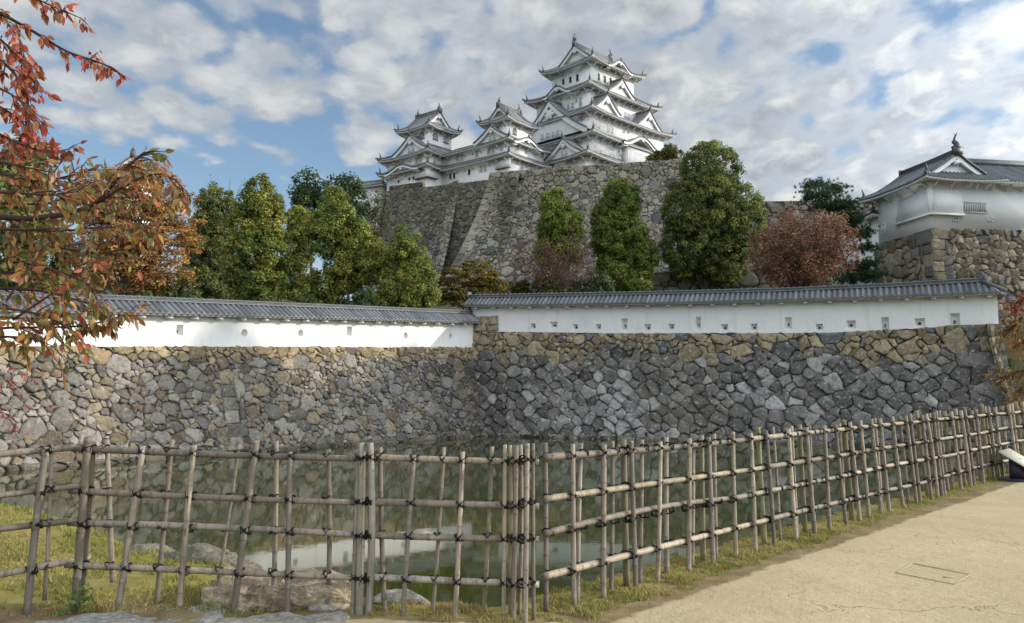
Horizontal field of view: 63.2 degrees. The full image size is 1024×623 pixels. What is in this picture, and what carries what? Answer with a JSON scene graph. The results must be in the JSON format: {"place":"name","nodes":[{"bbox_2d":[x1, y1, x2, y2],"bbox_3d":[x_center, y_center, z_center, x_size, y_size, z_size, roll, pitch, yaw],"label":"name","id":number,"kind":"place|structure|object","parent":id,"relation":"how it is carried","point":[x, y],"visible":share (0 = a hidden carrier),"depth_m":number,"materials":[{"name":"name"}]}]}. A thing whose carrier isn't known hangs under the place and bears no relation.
{"place":"outdoors","nodes":[
{"label":"outdoors","id":0,"kind":"place"},
{"bbox_2d":[0,436,1019,607],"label":"water","id":1,"kind":"structure","parent":0,"point":[215,476],"depth_m":22.79,"materials":[{"name":"green liquid"}]},
{"bbox_2d":[0,364,38,460],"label":"vine","id":2,"kind":"object","parent":1,"relation":"in","point":[10,385],"visible":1,"depth_m":28.89,"materials":[{"name":"red plant"}]},
{"bbox_2d":[0,345,483,471],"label":"stone wall","id":3,"kind":"structure","parent":1,"relation":"in","point":[215,398],"depth_m":40.34,"materials":[{"name":"grey stone"}]},
{"bbox_2d":[0,290,481,347],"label":"plaster wall","id":4,"kind":"structure","parent":3,"relation":"on","point":[177,322],"depth_m":42.86,"materials":[{"name":"white paint"}]},
{"bbox_2d":[472,315,1023,449],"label":"stone wall","id":5,"kind":"structure","parent":1,"relation":"in","point":[674,386],"depth_m":48.70,"materials":[{"name":"grey stone"}]},
{"bbox_2d":[462,274,1006,333],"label":"plaster wall","id":6,"kind":"structure","parent":5,"relation":"on","point":[878,306],"depth_m":49.15,"materials":[{"name":"white paint"}]},
{"bbox_2d":[0,467,1023,622],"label":"ground","id":7,"kind":"structure","parent":0,"point":[848,577],"depth_m":6.88,"materials":[{"name":"beige soil"}]},
{"bbox_2d":[0,443,94,614],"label":"bamboo fence","id":8,"kind":"object","parent":7,"relation":"on","point":[36,524],"visible":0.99,"depth_m":6.02,"materials":[{"name":"beige wood"}]},
{"bbox_2d":[49,584,101,612],"bbox_3d":[-3.124,2.081,5.960,0.338,0.232,0.206,3,-6,-27],"label":"weed","id":9,"kind":"object","parent":7,"relation":"on","point":[84,599],"visible":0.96,"depth_m":5.95,"materials":[{"name":"green plant"}]},
{"bbox_2d":[0,0,203,386],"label":"cherry tree","id":10,"kind":"object","parent":7,"relation":"on","point":[20,84],"visible":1,"depth_m":3.97,"materials":[{"name":"red plant"}]},
{"bbox_2d":[34,604,226,622],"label":"granite slab","id":11,"kind":"structure","parent":7,"relation":"on","point":[212,615],"depth_m":5.73,"materials":[{"name":"grey stone"}]},
{"bbox_2d":[119,543,175,553],"bbox_3d":[-3.743,2.481,8.337,0.690,0.300,0.511,-1,-5,14],"label":"boulder","id":12,"kind":"object","parent":7,"relation":"on","point":[144,547],"visible":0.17,"depth_m":8.30,"materials":[{"name":"stone"}]},
{"bbox_2d":[64,437,355,613],"bbox_3d":[-2.205,1.648,6.089,2.200,1.447,0.254,0,-5,5],"label":"bamboo fence","id":13,"kind":"object","parent":7,"relation":"on","point":[84,523],"visible":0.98,"depth_m":6.08,"materials":[{"name":"beige wood"}]},
{"bbox_2d":[164,543,262,567],"bbox_3d":[-2.979,2.456,7.929,1.178,0.463,0.625,1,-5,-6],"label":"boulder","id":14,"kind":"object","parent":7,"relation":"on","point":[201,551],"visible":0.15,"depth_m":7.87,"materials":[{"name":"stone"}]},
{"bbox_2d":[219,558,265,570],"bbox_3d":[-2.389,2.364,7.442,0.731,0.260,0.432,-3,-6,29],"label":"boulder","id":15,"kind":"object","parent":7,"relation":"on","point":[247,564],"visible":0.14,"depth_m":7.45,"materials":[{"name":"stone"}]},
{"bbox_2d":[201,565,350,612],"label":"granite block","id":16,"kind":"structure","parent":7,"relation":"on","point":[257,593],"depth_m":6.04,"materials":[{"name":"grey stone"}]},
{"bbox_2d":[215,611,349,622],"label":"granite slab","id":17,"kind":"structure","parent":7,"relation":"on","point":[332,617],"depth_m":5.76,"materials":[{"name":"grey stone"}]},
{"bbox_2d":[308,603,349,611],"bbox_3d":[-1.335,2.167,6.076,0.264,0.117,0.204,0,-5,2],"label":"boulder","id":18,"kind":"object","parent":7,"relation":"on","point":[325,607],"visible":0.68,"depth_m":6.00,"materials":[{"name":"stone"}]},
{"bbox_2d":[373,589,430,604],"bbox_3d":[-0.858,2.216,6.375,0.502,0.165,0.298,0,-5,0],"label":"boulder","id":19,"kind":"object","parent":7,"relation":"on","point":[393,595],"visible":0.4,"depth_m":6.30,"materials":[{"name":"stone"}]},
{"bbox_2d":[8,549,810,620],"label":"fallen leaves","id":20,"kind":"object","parent":7,"relation":"on","point":[423,618],"visible":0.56,"depth_m":6.19,"materials":[{"name":"brown plant"}]},
{"bbox_2d":[347,442,539,618],"bbox_3d":[-0.483,1.604,5.970,1.358,1.316,0.238,0,-5,3],"label":"bamboo fence","id":21,"kind":"object","parent":7,"relation":"on","point":[361,501],"visible":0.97,"depth_m":5.95,"materials":[{"name":"beige wood"}]},
{"bbox_2d":[0,469,1008,622],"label":"grass","id":22,"kind":"structure","parent":7,"relation":"on","point":[706,569],"depth_m":7.14,"materials":[{"name":"green plant"}]},
{"bbox_2d":[517,402,1023,622],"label":"bamboo fence","id":23,"kind":"object","parent":7,"relation":"on","point":[938,456],"visible":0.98,"depth_m":8.24,"materials":[{"name":"beige wood"}]},
{"bbox_2d":[895,563,970,583],"bbox_3d":[3.664,2.282,7.258,0.505,0.010,0.695,3,-6,-31],"label":"inspection cover","id":24,"kind":"object","parent":7,"relation":"on","point":[938,568],"visible":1,"depth_m":7.19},
{"bbox_2d":[982,293,1023,416],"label":"maple tree","id":25,"kind":"object","parent":7,"relation":"on","point":[1015,322],"visible":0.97,"depth_m":37.97,"materials":[{"name":"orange plant"}]},
{"bbox_2d":[998,448,1023,481],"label":"information sign","id":26,"kind":"object","parent":7,"relation":"on","point":[1016,466],"visible":1,"depth_m":14.98,"materials":[{"name":"paint"}]},
{"bbox_2d":[0,0,1023,300],"label":"sky","id":27,"kind":"structure","parent":0,"point":[860,93],"materials":[{"name":"blue"}]},
{"bbox_2d":[1,192,1023,415],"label":"hill","id":28,"kind":"structure","parent":0,"point":[1016,361],"depth_m":62.24,"materials":[{"name":"green plant"}]},
{"bbox_2d":[0,129,80,290],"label":"evergreen tree","id":29,"kind":"object","parent":28,"relation":"on","point":[7,169],"visible":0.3,"depth_m":52.21,"materials":[{"name":"green plant"}]},
{"bbox_2d":[51,158,207,296],"bbox_3d":[-21.900,-3.393,47.459,8.599,10.568,5.194,0,-5,0],"label":"maple tree","id":30,"kind":"object","parent":28,"relation":"on","point":[147,266],"visible":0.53,"depth_m":47.06,"materials":[{"name":"orange plant"}]},
{"bbox_2d":[100,145,163,281],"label":"castle turret","id":31,"kind":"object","parent":28,"relation":"on","point":[133,155],"visible":0.16,"depth_m":112.38,"materials":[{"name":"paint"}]},
{"bbox_2d":[135,279,201,298],"bbox_3d":[-19.437,0.157,47.021,3.840,4.033,3.117,-2,-6,17],"label":"shrub","id":32,"kind":"object","parent":28,"relation":"on","point":[186,293],"visible":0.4,"depth_m":46.97,"materials":[{"name":"green plant"}]},
{"bbox_2d":[173,181,238,299],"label":"evergreen tree","id":33,"kind":"object","parent":28,"relation":"on","point":[206,267],"visible":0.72,"depth_m":69.72,"materials":[{"name":"green plant"}]},
{"bbox_2d":[219,171,294,300],"bbox_3d":[-18.623,-3.909,60.667,5.489,12.581,4.995,0,-5,0],"label":"evergreen tree","id":34,"kind":"object","parent":28,"relation":"on","point":[259,235],"visible":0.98,"depth_m":59.50,"materials":[{"name":"green plant"}]},
{"bbox_2d":[258,289,317,303],"bbox_3d":[-15.875,0.534,58.187,4.508,4.270,3.222,0,-5,0],"label":"shrub","id":35,"kind":"object","parent":28,"relation":"on","point":[298,297],"visible":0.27,"depth_m":58.29,"materials":[{"name":"green plant"}]},
{"bbox_2d":[283,205,319,301],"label":"evergreen tree","id":36,"kind":"object","parent":28,"relation":"on","point":[294,230],"visible":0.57,"depth_m":66.18,"materials":[{"name":"green plant"}]},
{"bbox_2d":[286,166,329,273],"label":"evergreen tree","id":37,"kind":"object","parent":28,"relation":"on","point":[306,194],"visible":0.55,"depth_m":92.57,"materials":[{"name":"green plant"}]},
{"bbox_2d":[299,185,389,304],"bbox_3d":[-12.332,-3.329,62.563,7.256,12.682,4.240,0,-5,0],"label":"evergreen tree","id":38,"kind":"object","parent":28,"relation":"on","point":[356,244],"visible":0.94,"depth_m":61.82,"materials":[{"name":"green plant"}]},
{"bbox_2d":[322,171,375,299],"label":"evergreen tree","id":39,"kind":"object","parent":28,"relation":"on","point":[353,192],"visible":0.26,"depth_m":96.85,"materials":[{"name":"green plant"}]},
{"bbox_2d":[339,286,375,305],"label":"shrub","id":40,"kind":"object","parent":28,"relation":"on","point":[357,297],"visible":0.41,"depth_m":73.73,"materials":[{"name":"green plant"}]},
{"bbox_2d":[337,179,386,290],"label":"castle corridor","id":41,"kind":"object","parent":28,"relation":"on","point":[372,185],"visible":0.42,"depth_m":174.47,"materials":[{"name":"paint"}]},
{"bbox_2d":[356,188,392,305],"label":"bare shrub","id":42,"kind":"object","parent":28,"relation":"on","point":[373,216],"visible":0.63,"depth_m":113.19,"materials":[{"name":"green plant"}]},
{"bbox_2d":[373,222,441,308],"bbox_3d":[-7.555,-1.435,60.312,5.102,10.159,4.522,0,-5,0],"label":"evergreen tree","id":43,"kind":"object","parent":28,"relation":"on","point":[403,252],"visible":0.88,"depth_m":59.57,"materials":[{"name":"green plant"}]},
{"bbox_2d":[361,176,523,302],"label":"stone wall","id":44,"kind":"structure","parent":28,"relation":"on","point":[420,207],"depth_m":157.95,"materials":[{"name":"grey stone"}]},
{"bbox_2d":[375,103,462,190],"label":"keep","id":45,"kind":"structure","parent":44,"relation":"on","point":[428,137],"depth_m":167.44,"materials":[{"name":"paint"}]},
{"bbox_2d":[419,132,424,138],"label":"window","id":46,"kind":"structure","parent":45,"relation":"in","point":[421,135],"depth_m":168.09,"materials":[{"name":"paint"}]},
{"bbox_2d":[432,133,438,140],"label":"window","id":47,"kind":"structure","parent":45,"relation":"in","point":[435,137],"depth_m":168.04,"materials":[{"name":"paint"}]},
{"bbox_2d":[443,136,448,143],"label":"window","id":48,"kind":"structure","parent":45,"relation":"in","point":[446,140],"depth_m":170.48,"materials":[{"name":"paint"}]},
{"bbox_2d":[437,97,554,184],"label":"castle wing","id":49,"kind":"structure","parent":44,"relation":"on","point":[504,141],"depth_m":159.79,"materials":[{"name":"white paint"}]},
{"bbox_2d":[435,258,509,309],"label":"maple tree","id":50,"kind":"object","parent":28,"relation":"on","point":[479,282],"visible":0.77,"depth_m":66.03,"materials":[{"name":"green plant"}]},
{"bbox_2d":[467,279,528,293],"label":"shrub","id":51,"kind":"object","parent":28,"relation":"on","point":[496,290],"visible":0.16,"depth_m":75.65,"materials":[{"name":"green plant"}]},
{"bbox_2d":[512,276,569,293],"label":"shrub","id":52,"kind":"object","parent":28,"relation":"on","point":[535,285],"visible":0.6,"depth_m":73.53,"materials":[{"name":"green plant"}]},
{"bbox_2d":[505,232,594,292],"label":"bare shrub","id":53,"kind":"object","parent":28,"relation":"on","point":[549,273],"visible":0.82,"depth_m":74.15,"materials":[{"name":"brown plant"}]},
{"bbox_2d":[417,157,683,294],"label":"stone wall","id":54,"kind":"structure","parent":28,"relation":"on","point":[582,186],"depth_m":147.43,"materials":[{"name":"grey stone"}]},
{"bbox_2d":[522,33,681,167],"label":"castle keep","id":55,"kind":"structure","parent":54,"relation":"on","point":[590,108],"depth_m":171.84,"materials":[{"name":"paint"}]},
{"bbox_2d":[540,134,544,140],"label":"window","id":56,"kind":"structure","parent":55,"relation":"in","point":[542,137],"depth_m":172.64,"materials":[{"name":"paint"}]},
{"bbox_2d":[545,133,550,139],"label":"window","id":57,"kind":"structure","parent":55,"relation":"in","point":[547,136],"depth_m":171.65,"materials":[{"name":"paint"}]},
{"bbox_2d":[597,73,601,81],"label":"window","id":58,"kind":"structure","parent":55,"relation":"in","point":[599,76],"depth_m":174.72,"materials":[{"name":"paint"}]},
{"bbox_2d":[600,145,603,153],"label":"window","id":59,"kind":"structure","parent":55,"relation":"in","point":[601,146],"depth_m":165.16,"materials":[{"name":"paint"}]},
{"bbox_2d":[603,75,608,84],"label":"window","id":60,"kind":"structure","parent":55,"relation":"in","point":[605,79],"depth_m":176.19,"materials":[{"name":"paint"}]},
{"bbox_2d":[613,149,616,157],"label":"window","id":61,"kind":"structure","parent":55,"relation":"in","point":[614,151],"depth_m":168.00,"materials":[{"name":"paint"}]},
{"bbox_2d":[645,143,684,160],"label":"shrub","id":62,"kind":"object","parent":54,"relation":"on","point":[669,151],"visible":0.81,"depth_m":148.03,"materials":[{"name":"green plant"}]},
{"bbox_2d":[532,187,584,282],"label":"evergreen tree","id":63,"kind":"object","parent":28,"relation":"on","point":[557,214],"visible":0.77,"depth_m":77.94,"materials":[{"name":"green plant"}]},
{"bbox_2d":[565,271,616,292],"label":"shrub","id":64,"kind":"object","parent":28,"relation":"on","point":[604,278],"visible":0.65,"depth_m":75.78,"materials":[{"name":"green plant"}]},
{"bbox_2d":[589,177,660,291],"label":"evergreen tree","id":65,"kind":"object","parent":28,"relation":"on","point":[624,259],"visible":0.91,"depth_m":79.74,"materials":[{"name":"green plant"}]},
{"bbox_2d":[628,277,653,291],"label":"shrub","id":66,"kind":"object","parent":28,"relation":"on","point":[645,286],"visible":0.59,"depth_m":73.19,"materials":[{"name":"green plant"}]},
{"bbox_2d":[657,139,768,289],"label":"evergreen tree","id":67,"kind":"object","parent":28,"relation":"on","point":[705,240],"visible":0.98,"depth_m":79.40,"materials":[{"name":"green plant"}]},
{"bbox_2d":[635,267,832,290],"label":"stone wall","id":68,"kind":"structure","parent":28,"relation":"on","point":[664,281],"depth_m":82.48,"materials":[{"name":"grey stone"}]},
{"bbox_2d":[741,205,862,287],"bbox_3d":[21.432,-2.487,60.531,8.812,10.463,5.529,0,-5,0],"label":"maple tree","id":69,"kind":"object","parent":28,"relation":"on","point":[802,275],"visible":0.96,"depth_m":59.93,"materials":[{"name":"red plant"}]},
{"bbox_2d":[738,200,874,284],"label":"stone wall","id":70,"kind":"structure","parent":28,"relation":"on","point":[770,205],"depth_m":117.59,"materials":[{"name":"grey stone"}]},
{"bbox_2d":[790,175,893,284],"bbox_3d":[25.491,-4.522,64.744,8.016,13.143,5.237,0,-5,0],"label":"pine tree","id":71,"kind":"object","parent":28,"relation":"on","point":[866,272],"visible":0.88,"depth_m":64.65,"materials":[{"name":"green plant"}]},
{"bbox_2d":[872,228,1023,327],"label":"stone wall","id":72,"kind":"structure","parent":28,"relation":"on","point":[994,255],"depth_m":64.49,"materials":[{"name":"grey stone"}]},
{"bbox_2d":[825,133,1023,284],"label":"corner turret","id":73,"kind":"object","parent":72,"relation":"on","point":[954,187],"visible":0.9,"depth_m":65.55,"materials":[{"name":"white paint"}]},
{"bbox_2d":[881,223,885,234],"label":"window","id":74,"kind":"structure","parent":73,"relation":"in","point":[883,228],"depth_m":70.51,"materials":[{"name":"white paint"}]},
{"bbox_2d":[952,217,958,221],"bbox_3d":[34.499,-7.177,64.708,0.512,0.339,0.127,1,-5,-9],"label":"window","id":75,"kind":"structure","parent":73,"relation":"in","point":[956,219],"depth_m":64.69,"materials":[{"name":"white paint"}]},
{"bbox_2d":[962,201,986,212],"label":"window","id":76,"kind":"structure","parent":73,"relation":"in","point":[968,207],"depth_m":65.06,"materials":[{"name":"white paint"}]},
{"bbox_2d":[987,217,993,221],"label":"window","id":77,"kind":"structure","parent":73,"relation":"in","point":[991,219],"depth_m":65.18,"materials":[{"name":"white paint"}]}
]}

